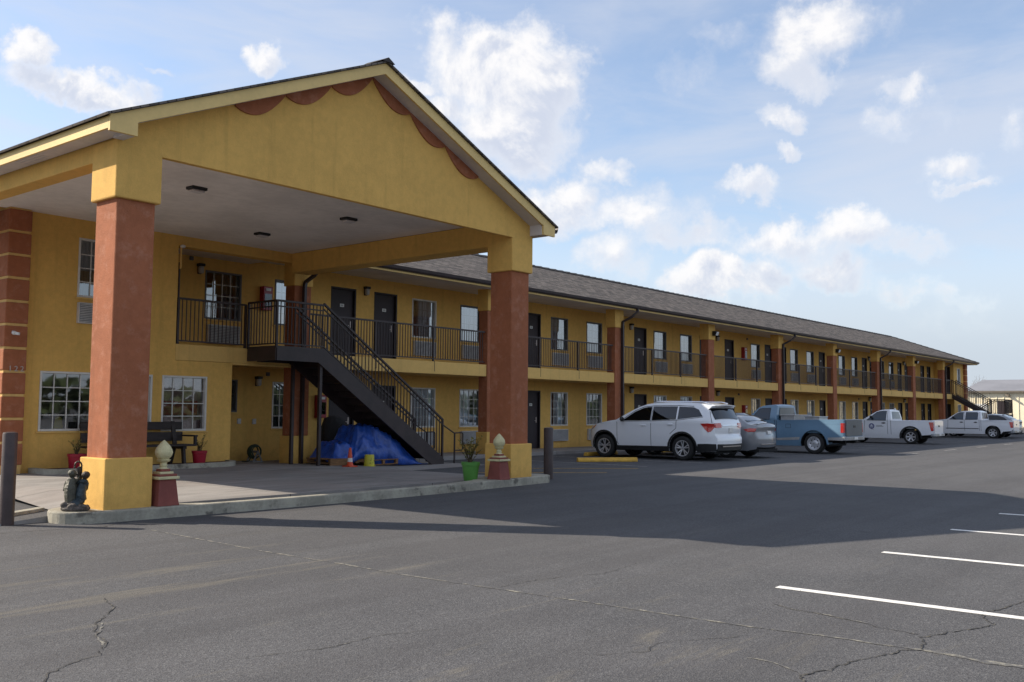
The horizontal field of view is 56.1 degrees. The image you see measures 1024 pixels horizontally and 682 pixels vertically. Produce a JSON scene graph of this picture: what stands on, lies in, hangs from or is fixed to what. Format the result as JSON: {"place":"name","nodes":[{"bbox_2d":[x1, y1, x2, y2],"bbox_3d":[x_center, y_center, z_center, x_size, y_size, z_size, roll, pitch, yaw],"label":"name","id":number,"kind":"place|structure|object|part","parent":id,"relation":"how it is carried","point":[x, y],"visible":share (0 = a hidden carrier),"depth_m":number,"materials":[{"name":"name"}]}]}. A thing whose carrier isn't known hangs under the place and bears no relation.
{"place":"outdoors","nodes":[
{"label":"outdoors","id":0,"kind":"place"},
{"bbox_2d":[0,461,484,525],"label":"driveway","id":1,"kind":"structure","parent":0,"point":[240,480],"depth_m":17.87,"materials":[{"name":"concrete"}]},
{"bbox_2d":[28,460,235,474],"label":"bed kerb","id":2,"kind":"structure","parent":1,"relation":"on","point":[43,471],"depth_m":20.35,"materials":[{"name":"concrete"}]},
{"bbox_2d":[49,461,225,468],"bbox_3d":[-7.736,2.693,20.366,0.720,0.112,4.350,-3,-5,39],"label":"mulch bed","id":3,"kind":"object","parent":1,"relation":"on","point":[153,464],"visible":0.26,"depth_m":21.15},
{"bbox_2d":[67,439,86,467],"bbox_3d":[-8.632,2.236,19.070,0.395,0.605,0.403,-3,-5,39],"label":"potted plant","id":4,"kind":"object","parent":3,"relation":"on","point":[75,456],"visible":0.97,"depth_m":18.96,"materials":[{"name":"red plant"}]},
{"bbox_2d":[80,421,197,463],"bbox_3d":[-7.848,2.164,20.233,0.646,0.944,2.380,-3,-5,39],"label":"park bench","id":5,"kind":"object","parent":3,"relation":"on","point":[173,436],"visible":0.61,"depth_m":20.81,"materials":[{"name":"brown wood"}]},
{"bbox_2d":[191,434,207,462],"bbox_3d":[-6.869,2.362,21.130,0.340,0.674,0.369,1,-4,-1],"label":"potted plant","id":6,"kind":"object","parent":3,"relation":"on","point":[199,454],"visible":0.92,"depth_m":21.03,"materials":[{"name":"red plant"}]},
{"bbox_2d":[242,444,262,461],"bbox_3d":[-6.611,2.849,24.417,0.300,0.460,0.568,-3,-5,39],"label":"hose reel","id":7,"kind":"object","parent":1,"relation":"on","point":[250,452],"visible":0.99,"depth_m":24.41,"materials":[{"name":"black plastic"}]},
{"bbox_2d":[306,457,363,465],"bbox_3d":[-4.410,3.018,24.214,0.940,0.165,1.220,-3,-5,39],"label":"wooden pallet","id":8,"kind":"object","parent":1,"relation":"on","point":[336,461],"visible":0.57,"depth_m":23.77,"materials":[{"name":"brown wood"}]},
{"bbox_2d":[310,423,421,464],"bbox_3d":[-3.796,2.704,25.186,1.326,1.103,3.200,-3,-5,39],"label":"blue tarp","id":9,"kind":"object","parent":8,"relation":"on","point":[360,440],"visible":0.91,"depth_m":24.62,"materials":[{"name":"blue plastic"}]},
{"bbox_2d":[342,448,357,466],"bbox_3d":[-3.896,2.796,23.129,0.260,0.457,0.260,-3,-5,39],"label":"traffic cone","id":10,"kind":"object","parent":1,"relation":"on","point":[349,461],"visible":1,"depth_m":23.08,"materials":[{"name":"orange plastic"}]},
{"bbox_2d":[246,299,462,465],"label":"metal staircase","id":11,"kind":"structure","parent":1,"relation":"on","point":[333,379],"depth_m":24.20,"materials":[{"name":"black metal"}]},
{"bbox_2d":[363,454,374,465],"bbox_3d":[-3.563,2.978,24.006,0.310,0.288,0.310,-3,-5,39],"label":"yellow bucket","id":12,"kind":"object","parent":1,"relation":"on","point":[368,459],"visible":0.99,"depth_m":23.90,"materials":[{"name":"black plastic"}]},
{"bbox_2d":[353,459,397,464],"bbox_3d":[-3.632,3.127,24.993,0.920,0.140,1.000,-3,-5,39],"label":"wooden pallet","id":13,"kind":"object","parent":1,"relation":"on","point":[383,461],"visible":0.31,"depth_m":24.71,"materials":[{"name":"brown wood"}]},
{"bbox_2d":[321,416,345,440],"bbox_3d":[-4.820,2.626,25.872,0.726,1.237,0.712,-3,-5,39],"label":"covered grill","id":14,"kind":"object","parent":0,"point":[331,426],"visible":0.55,"depth_m":25.61,"materials":[{"name":"black fabric"}]},
{"bbox_2d":[0,427,1023,681],"bbox_3d":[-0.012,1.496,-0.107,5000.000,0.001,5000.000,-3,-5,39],"label":"asphalt","id":15,"kind":"structure","parent":0,"point":[702,541],"depth_m":8.48,"materials":[{"name":"grey asphalt"}]},
{"bbox_2d":[0,432,17,525],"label":"bollard","id":16,"kind":"object","parent":15,"relation":"on","point":[8,473],"visible":1,"depth_m":12.10,"materials":[{"name":"grey metal"}]},
{"bbox_2d":[14,507,43,515],"bbox_3d":[-7.047,2.336,12.583,0.399,0.065,2.656,-1,-4,16],"label":"edging","id":17,"kind":"object","parent":15,"relation":"on","point":[28,511],"visible":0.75,"depth_m":13.49,"materials":[{"name":"concrete"}]},
{"bbox_2d":[47,473,549,523],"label":"kerb","id":18,"kind":"structure","parent":15,"relation":"on","point":[59,516],"depth_m":14.29,"materials":[{"name":"concrete"}]},
{"bbox_2d":[60,461,89,511],"bbox_3d":[-5.663,1.897,12.495,0.364,0.670,0.288,1,-4,-13],"label":"garden statue","id":19,"kind":"object","parent":18,"relation":"on","point":[75,490],"visible":0.94,"depth_m":12.44,"materials":[{"name":"stone"}]},
{"bbox_2d":[151,440,179,506],"bbox_3d":[-4.820,1.817,13.288,0.327,0.895,0.327,-3,-5,39],"label":"pineapple ornament","id":20,"kind":"object","parent":18,"relation":"on","point":[164,487],"visible":0.98,"depth_m":13.20,"materials":[{"name":"red concrete"}]},
{"bbox_2d":[0,57,557,509],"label":"entrance canopy","id":21,"kind":"object","parent":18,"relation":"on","point":[378,163],"visible":0.98,"depth_m":16.16,"materials":[{"name":"paint"}]},
{"bbox_2d":[458,436,482,480],"bbox_3d":[-0.863,2.274,18.705,0.514,0.879,0.542,-3,-5,39],"label":"potted plant","id":22,"kind":"object","parent":18,"relation":"on","point":[470,467],"visible":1,"depth_m":18.62,"materials":[{"name":"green plant"}]},
{"bbox_2d":[487,434,509,479],"bbox_3d":[-0.254,2.256,18.786,0.327,0.895,0.327,-3,-5,39],"label":"pineapple ornament","id":23,"kind":"object","parent":18,"relation":"on","point":[498,467],"visible":1,"depth_m":18.70,"materials":[{"name":"red concrete"}]},
{"bbox_2d":[0,207,978,474],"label":"motel building","id":24,"kind":"structure","parent":15,"relation":"on","point":[602,349],"depth_m":29.33,"materials":[{"name":"yellow paint"}]},
{"bbox_2d":[53,416,62,428],"bbox_3d":[-9.206,1.673,19.504,0.020,0.300,0.218,-3,-5,39],"label":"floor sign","id":25,"kind":"object","parent":24,"relation":"attached to","point":[58,423],"visible":0.87,"depth_m":19.50,"materials":[{"name":"yellow plastic"}]},
{"bbox_2d":[36,371,89,432],"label":"window","id":26,"kind":"structure","parent":24,"relation":"in","point":[51,430],"depth_m":19.36,"materials":[{"name":"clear glass"}]},
{"bbox_2d":[75,238,94,299],"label":"window","id":27,"kind":"structure","parent":24,"relation":"in","point":[86,257],"depth_m":20.02,"materials":[{"name":"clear glass"}]},
{"bbox_2d":[147,375,152,431],"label":"window","id":28,"kind":"structure","parent":24,"relation":"in","point":[150,376],"depth_m":20.91,"materials":[{"name":"white glass"}]},
{"bbox_2d":[163,401,196,414],"bbox_3d":[-7.479,1.499,21.580,0.015,0.310,0.930,-3,-5,39],"label":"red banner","id":29,"kind":"object","parent":24,"relation":"hanging from","point":[177,409],"visible":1,"depth_m":21.59,"materials":[{"name":"red fabric"}]},
{"bbox_2d":[159,375,207,432],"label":"window","id":30,"kind":"structure","parent":24,"relation":"attached to","point":[188,395],"depth_m":21.76,"materials":[{"name":"glass"}]},
{"bbox_2d":[203,270,242,322],"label":"window","id":31,"kind":"structure","parent":24,"relation":"in","point":[227,278],"depth_m":24.99,"materials":[{"name":"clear glass"}]},
{"bbox_2d":[231,380,238,413],"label":"window","id":32,"kind":"structure","parent":24,"relation":"in","point":[234,411],"depth_m":24.95,"materials":[{"name":"black glass"}]},
{"bbox_2d":[270,382,283,429],"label":"window","id":33,"kind":"structure","parent":24,"relation":"in","point":[277,387],"depth_m":26.08,"materials":[{"name":"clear glass"}]},
{"bbox_2d":[274,279,285,326],"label":"window","id":34,"kind":"structure","parent":24,"relation":"in","point":[280,290],"depth_m":26.30,"materials":[{"name":"white glass"}]},
{"bbox_2d":[328,399,353,425],"bbox_3d":[-4.961,2.286,27.697,0.140,2.086,0.948,-3,-5,39],"label":"door","id":35,"kind":"structure","parent":24,"relation":"in","point":[334,410],"depth_m":27.69,"materials":[{"name":"paint"}]},
{"bbox_2d":[331,286,355,355],"bbox_3d":[-4.939,-0.506,27.897,0.140,2.088,0.948,-3,-5,39],"label":"door","id":36,"kind":"structure","parent":24,"relation":"in","point":[343,300],"depth_m":27.98,"materials":[{"name":"paint"}]},
{"bbox_2d":[373,385,395,411],"bbox_3d":[-3.909,2.386,28.990,0.140,2.086,0.948,-3,-5,39],"label":"door","id":37,"kind":"structure","parent":24,"relation":"in","point":[386,387],"depth_m":29.22,"materials":[{"name":"paint"}]},
{"bbox_2d":[373,292,396,358],"bbox_3d":[-3.886,-0.405,29.190,0.140,2.088,0.948,-3,-5,39],"label":"door","id":38,"kind":"structure","parent":24,"relation":"in","point":[385,305],"depth_m":29.27,"materials":[{"name":"paint"}]},
{"bbox_2d":[410,387,435,428],"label":"window","id":39,"kind":"structure","parent":24,"relation":"in","point":[428,394],"depth_m":30.48,"materials":[{"name":"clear glass"}]},
{"bbox_2d":[411,298,437,339],"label":"window","id":40,"kind":"structure","parent":24,"relation":"in","point":[427,309],"depth_m":30.68,"materials":[{"name":"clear glass"}]},
{"bbox_2d":[458,389,477,427],"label":"window","id":41,"kind":"structure","parent":24,"relation":"in","point":[464,394],"depth_m":32.04,"materials":[{"name":"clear glass"}]},
{"bbox_2d":[460,305,478,343],"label":"window","id":42,"kind":"structure","parent":24,"relation":"in","point":[469,315],"depth_m":32.29,"materials":[{"name":"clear glass"}]},
{"bbox_2d":[527,390,540,448],"bbox_3d":[0.675,2.826,34.622,0.140,2.086,0.958,-3,-5,39],"label":"door","id":43,"kind":"structure","parent":24,"relation":"in","point":[533,437],"depth_m":34.79,"materials":[{"name":"paint"}]},
{"bbox_2d":[528,313,540,367],"bbox_3d":[0.697,0.034,34.822,0.140,2.088,0.958,-3,-5,39],"label":"door","id":44,"kind":"structure","parent":24,"relation":"in","point":[534,320],"depth_m":34.98,"materials":[{"name":"paint"}]},
{"bbox_2d":[550,392,568,426],"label":"window","id":45,"kind":"structure","parent":24,"relation":"in","point":[557,416],"depth_m":36.07,"materials":[{"name":"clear glass"}]},
{"bbox_2d":[551,317,568,351],"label":"window","id":46,"kind":"structure","parent":24,"relation":"in","point":[559,326],"depth_m":36.29,"materials":[{"name":"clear glass"}]},
{"bbox_2d":[586,393,601,425],"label":"window","id":47,"kind":"structure","parent":24,"relation":"in","point":[593,401],"depth_m":37.88,"materials":[{"name":"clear glass"}]},
{"bbox_2d":[586,322,602,354],"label":"window","id":48,"kind":"structure","parent":24,"relation":"in","point":[593,331],"depth_m":38.07,"materials":[{"name":"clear glass"}]},
{"bbox_2d":[634,327,646,374],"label":"door","id":49,"kind":"structure","parent":24,"relation":"in","point":[640,334],"depth_m":40.66,"materials":[{"name":"paint"}]},
{"bbox_2d":[634,394,646,408],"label":"door","id":50,"kind":"structure","parent":24,"relation":"in","point":[640,400],"depth_m":40.45,"materials":[{"name":"paint"}]},
{"bbox_2d":[653,330,666,360],"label":"window","id":51,"kind":"structure","parent":24,"relation":"in","point":[659,337],"depth_m":42.02,"materials":[{"name":"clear glass"}]},
{"bbox_2d":[654,395,666,402],"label":"window","id":52,"kind":"structure","parent":24,"relation":"in","point":[658,397],"depth_m":41.81,"materials":[{"name":"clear glass"}]},
{"bbox_2d":[680,334,691,362],"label":"window","id":53,"kind":"structure","parent":24,"relation":"in","point":[685,340],"depth_m":43.85,"materials":[{"name":"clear glass"}]},
{"bbox_2d":[680,396,691,400],"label":"window","id":54,"kind":"structure","parent":24,"relation":"in","point":[682,398],"depth_m":43.61,"materials":[{"name":"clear glass"}]},
{"bbox_2d":[725,339,733,379],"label":"door","id":55,"kind":"structure","parent":24,"relation":"in","point":[729,344],"depth_m":46.96,"materials":[{"name":"paint"}]},
{"bbox_2d":[725,397,733,410],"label":"door","id":56,"kind":"structure","parent":24,"relation":"in","point":[730,400],"depth_m":46.90,"materials":[{"name":"paint"}]},
{"bbox_2d":[751,343,759,368],"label":"window","id":57,"kind":"structure","parent":24,"relation":"in","point":[754,355],"depth_m":49.42,"materials":[{"name":"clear glass"}]},
{"bbox_2d":[751,398,759,413],"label":"window","id":58,"kind":"structure","parent":24,"relation":"in","point":[752,399],"depth_m":49.06,"materials":[{"name":"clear glass"}]},
{"bbox_2d":[765,345,771,382],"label":"door","id":59,"kind":"structure","parent":24,"relation":"in","point":[768,357],"depth_m":50.60,"materials":[{"name":"paint"}]},
{"bbox_2d":[765,398,771,405],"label":"door","id":60,"kind":"structure","parent":24,"relation":"in","point":[768,401],"depth_m":50.36,"materials":[{"name":"paint"}]},
{"bbox_2d":[784,347,786,383],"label":"door","id":61,"kind":"structure","parent":24,"relation":"in","point":[784,347],"depth_m":52.15,"materials":[{"name":"paint"}]},
{"bbox_2d":[790,349,797,371],"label":"window","id":62,"kind":"structure","parent":24,"relation":"in","point":[792,351],"depth_m":53.27,"materials":[{"name":"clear glass"}]},
{"bbox_2d":[790,400,798,414],"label":"window","id":63,"kind":"structure","parent":24,"relation":"in","point":[795,403],"depth_m":53.18,"materials":[{"name":"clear glass"}]},
{"bbox_2d":[806,351,813,373],"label":"window","id":64,"kind":"structure","parent":24,"relation":"in","point":[809,354],"depth_m":55.00,"materials":[{"name":"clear glass"}]},
{"bbox_2d":[807,400,814,415],"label":"window","id":65,"kind":"structure","parent":24,"relation":"in","point":[810,403],"depth_m":54.80,"materials":[{"name":"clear glass"}]},
{"bbox_2d":[819,352,824,385],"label":"door","id":66,"kind":"structure","parent":24,"relation":"in","point":[821,354],"depth_m":56.29,"materials":[{"name":"paint"}]},
{"bbox_2d":[819,400,825,415],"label":"door","id":67,"kind":"structure","parent":24,"relation":"in","point":[822,403],"depth_m":56.12,"materials":[{"name":"paint"}]},
{"bbox_2d":[838,355,844,375],"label":"window","id":68,"kind":"structure","parent":24,"relation":"in","point":[841,359],"depth_m":58.85,"materials":[{"name":"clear glass"}]},
{"bbox_2d":[839,401,845,419],"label":"window","id":69,"kind":"structure","parent":24,"relation":"in","point":[842,404],"depth_m":58.70,"materials":[{"name":"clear glass"}]},
{"bbox_2d":[851,357,857,376],"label":"window","id":70,"kind":"structure","parent":24,"relation":"in","point":[852,358],"depth_m":60.48,"materials":[{"name":"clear glass"}]},
{"bbox_2d":[852,402,857,418],"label":"window","id":71,"kind":"structure","parent":24,"relation":"in","point":[854,412],"depth_m":60.28,"materials":[{"name":"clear glass"}]},
{"bbox_2d":[862,358,866,388],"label":"door","id":72,"kind":"structure","parent":24,"relation":"in","point":[864,360],"depth_m":61.90,"materials":[{"name":"paint"}]},
{"bbox_2d":[863,402,867,418],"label":"door","id":73,"kind":"structure","parent":24,"relation":"in","point":[865,404],"depth_m":61.71,"materials":[{"name":"paint"}]},
{"bbox_2d":[882,361,883,379],"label":"window","id":74,"kind":"structure","parent":24,"relation":"in","point":[882,361],"depth_m":64.61,"materials":[{"name":"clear glass"}]},
{"bbox_2d":[897,362,901,390],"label":"door","id":75,"kind":"structure","parent":24,"relation":"in","point":[899,365],"depth_m":67.35,"materials":[{"name":"paint"}]},
{"bbox_2d":[898,403,902,419],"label":"door","id":76,"kind":"structure","parent":24,"relation":"in","point":[900,408],"depth_m":67.24,"materials":[{"name":"paint"}]},
{"bbox_2d":[904,363,907,390],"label":"door","id":77,"kind":"structure","parent":24,"relation":"in","point":[905,367],"depth_m":68.45,"materials":[{"name":"paint"}]},
{"bbox_2d":[905,403,907,419],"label":"door","id":78,"kind":"structure","parent":24,"relation":"in","point":[906,404],"depth_m":68.21,"materials":[{"name":"paint"}]},
{"bbox_2d":[920,365,923,391],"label":"door","id":79,"kind":"structure","parent":24,"relation":"in","point":[921,367],"depth_m":71.40,"materials":[{"name":"paint"}]},
{"bbox_2d":[921,403,924,419],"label":"door","id":80,"kind":"structure","parent":24,"relation":"in","point":[922,405],"depth_m":71.24,"materials":[{"name":"paint"}]},
{"bbox_2d":[927,366,930,392],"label":"door","id":81,"kind":"structure","parent":24,"relation":"in","point":[928,368],"depth_m":72.74,"materials":[{"name":"paint"}]},
{"bbox_2d":[927,404,931,419],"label":"door","id":82,"kind":"structure","parent":24,"relation":"in","point":[929,405],"depth_m":72.54,"materials":[{"name":"paint"}]},
{"bbox_2d":[946,367,950,393],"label":"door","id":83,"kind":"structure","parent":24,"relation":"in","point":[947,368],"depth_m":73.02,"materials":[{"name":"paint"}]},
{"bbox_2d":[947,404,950,418],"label":"door","id":84,"kind":"structure","parent":24,"relation":"in","point":[948,405],"depth_m":72.84,"materials":[{"name":"paint"}]},
{"bbox_2d":[957,369,960,383],"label":"window","id":85,"kind":"structure","parent":24,"relation":"in","point":[958,373],"depth_m":74.13,"materials":[{"name":"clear glass"}]},
{"bbox_2d":[0,520,1023,681],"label":"pavement cracks","id":86,"kind":"object","parent":15,"relation":"on","point":[106,642],"visible":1,"depth_m":6.33,"materials":[{"name":"black asphalt"}]},
{"bbox_2d":[544,427,552,478],"bbox_3d":[0.798,2.452,21.027,0.210,1.122,0.210,-3,-5,39],"label":"bollard","id":87,"kind":"object","parent":15,"relation":"on","point":[548,450],"visible":0.91,"depth_m":20.94,"materials":[{"name":"grey metal"}]},
{"bbox_2d":[96,530,1023,676],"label":"pavement seam","id":88,"kind":"object","parent":15,"relation":"on","point":[950,654],"visible":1,"depth_m":6.63,"materials":[{"name":"grey asphalt"}]},
{"bbox_2d":[584,451,617,455],"bbox_3d":[2.995,3.777,32.324,0.170,0.125,1.830,-3,-5,39],"label":"wheel stop","id":89,"kind":"object","parent":15,"relation":"on","point":[593,453],"visible":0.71,"depth_m":31.79,"materials":[{"name":"yellow concrete"}]},
{"bbox_2d":[577,457,637,461],"bbox_3d":[2.797,3.482,28.226,1.838,0.125,0.170,1,-4,-13],"label":"wheel stop","id":90,"kind":"object","parent":15,"relation":"on","point":[609,459],"visible":1,"depth_m":28.17,"materials":[{"name":"yellow concrete"}]},
{"bbox_2d":[591,401,741,459],"bbox_3d":[4.867,2.838,30.848,4.854,1.816,2.397,-3,-5,39],"label":"white suv","id":91,"kind":"object","parent":15,"relation":"on","point":[684,430],"visible":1,"depth_m":29.70,"materials":[{"name":"paint"}]},
{"bbox_3d":[3.977,2.301,30.475,1.025,0.450,0.191,-3,-5,39],"label":"side window","id":92,"kind":"part","parent":91,"relation":"part of","materials":[{"name":"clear glass"}]},
{"bbox_3d":[4.745,2.249,29.861,0.855,0.440,0.189,-3,-5,39],"label":"side window","id":93,"kind":"part","parent":91,"relation":"part of","materials":[{"name":"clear glass"}]},
{"bbox_3d":[5.448,2.194,29.301,0.845,0.390,0.172,-3,-5,39],"label":"quarter window","id":94,"kind":"part","parent":91,"relation":"part of","materials":[{"name":"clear glass"}]},
{"bbox_3d":[6.540,2.252,29.532,0.245,0.338,1.498,-3,-5,39],"label":"rear window","id":95,"kind":"part","parent":91,"relation":"part of","materials":[{"name":"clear glass"}]},
{"bbox_2d":[647,412,776,457],"bbox_3d":[6.573,3.145,32.665,4.695,1.490,2.285,-3,-5,39],"label":"silver sedan","id":96,"kind":"object","parent":15,"relation":"on","point":[758,434],"visible":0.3,"depth_m":30.98,"materials":[{"name":"paint"}]},
{"bbox_3d":[7.816,2.529,31.701,0.567,0.305,1.378,-3,-5,39],"label":"rear window","id":97,"kind":"part","parent":96,"relation":"part of","materials":[{"name":"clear glass"}]},
{"bbox_2d":[557,436,1007,466],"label":"worn parking lines","id":98,"kind":"object","parent":15,"relation":"on","point":[788,453],"visible":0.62,"depth_m":35.36,"materials":[{"name":"paint"}]},
{"bbox_2d":[751,404,864,453],"bbox_3d":[10.273,3.295,36.411,5.515,1.785,2.398,-3,-5,39],"label":"blue pickup","id":99,"kind":"object","parent":15,"relation":"on","point":[815,436],"visible":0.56,"depth_m":34.95,"materials":[{"name":"paint"}]},
{"bbox_3d":[9.341,2.721,36.063,0.735,0.425,0.186,-3,-5,39],"label":"side window","id":100,"kind":"part","parent":99,"relation":"part of","materials":[{"name":"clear glass"}]},
{"bbox_3d":[10.401,2.716,36.352,0.073,0.393,1.504,-3,-5,39],"label":"cab rear window","id":101,"kind":"part","parent":99,"relation":"part of","materials":[{"name":"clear glass"}]},
{"bbox_2d":[780,415,811,419],"bbox_3d":[10.672,2.958,36.112,0.580,0.380,1.660,-3,-5,39],"label":"bed toolbox","id":102,"kind":"object","parent":99,"relation":"in","point":[792,417],"visible":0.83,"depth_m":35.56,"materials":[{"name":"silver metal"}]},
{"bbox_2d":[804,416,827,419],"bbox_3d":[11.240,3.080,35.511,0.590,0.600,0.840,-3,-5,39],"label":"bed crate","id":103,"kind":"object","parent":99,"relation":"in","point":[816,417],"visible":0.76,"depth_m":35.25,"materials":[{"name":"silver metal"}]},
{"bbox_2d":[775,513,1023,619],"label":"parking lines","id":104,"kind":"object","parent":15,"relation":"on","point":[911,603],"visible":1,"depth_m":7.88,"materials":[{"name":"paint"}]},
{"bbox_2d":[856,408,944,443],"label":"white pickup","id":105,"kind":"object","parent":15,"relation":"on","point":[887,423],"visible":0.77,"depth_m":46.99,"materials":[{"name":"paint"}]},
{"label":"side window","id":106,"kind":"part","parent":105,"relation":"part of","materials":[{"name":"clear glass"}]},
{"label":"cab rear window","id":107,"kind":"part","parent":105,"relation":"part of","materials":[{"name":"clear glass"}]},
{"bbox_2d":[931,411,1020,437],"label":"white pickup","id":108,"kind":"object","parent":15,"relation":"on","point":[970,422],"visible":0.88,"depth_m":58.71,"materials":[{"name":"paint"}]},
{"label":"side window","id":109,"kind":"part","parent":108,"relation":"part of","materials":[{"name":"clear glass"}]},
{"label":"side window","id":110,"kind":"part","parent":108,"relation":"part of","materials":[{"name":"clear glass"}]},
{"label":"cab rear window","id":111,"kind":"part","parent":108,"relation":"part of","materials":[{"name":"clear glass"}]},
{"bbox_2d":[949,414,1023,436],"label":"car","id":112,"kind":"object","parent":15,"relation":"on","point":[998,417],"visible":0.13,"depth_m":61.21,"materials":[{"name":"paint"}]},
{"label":"side window","id":113,"kind":"part","parent":112,"relation":"part of","materials":[{"name":"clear glass"}]},
{"bbox_2d":[0,0,1023,387],"label":"sky","id":114,"kind":"structure","parent":0,"point":[856,164],"materials":[{"name":"blue"}]},
{"bbox_2d":[416,433,948,461],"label":"sidewalk","id":115,"kind":"structure","parent":0,"point":[535,452],"depth_m":32.46,"materials":[{"name":"concrete"}]},
{"bbox_2d":[951,380,1012,416],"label":"staircase","id":116,"kind":"structure","parent":0,"point":[1008,404],"depth_m":70.82,"materials":[{"name":"brown metal"}]},
{"bbox_2d":[968,380,1023,426],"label":"metal warehouse","id":117,"kind":"structure","parent":0,"point":[1013,390],"depth_m":109.85,"materials":[{"name":"paint"}]},
{"bbox_2d":[998,402,1006,413],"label":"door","id":118,"kind":"structure","parent":117,"relation":"in","point":[999,402],"depth_m":109.06,"materials":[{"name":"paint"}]}
]}

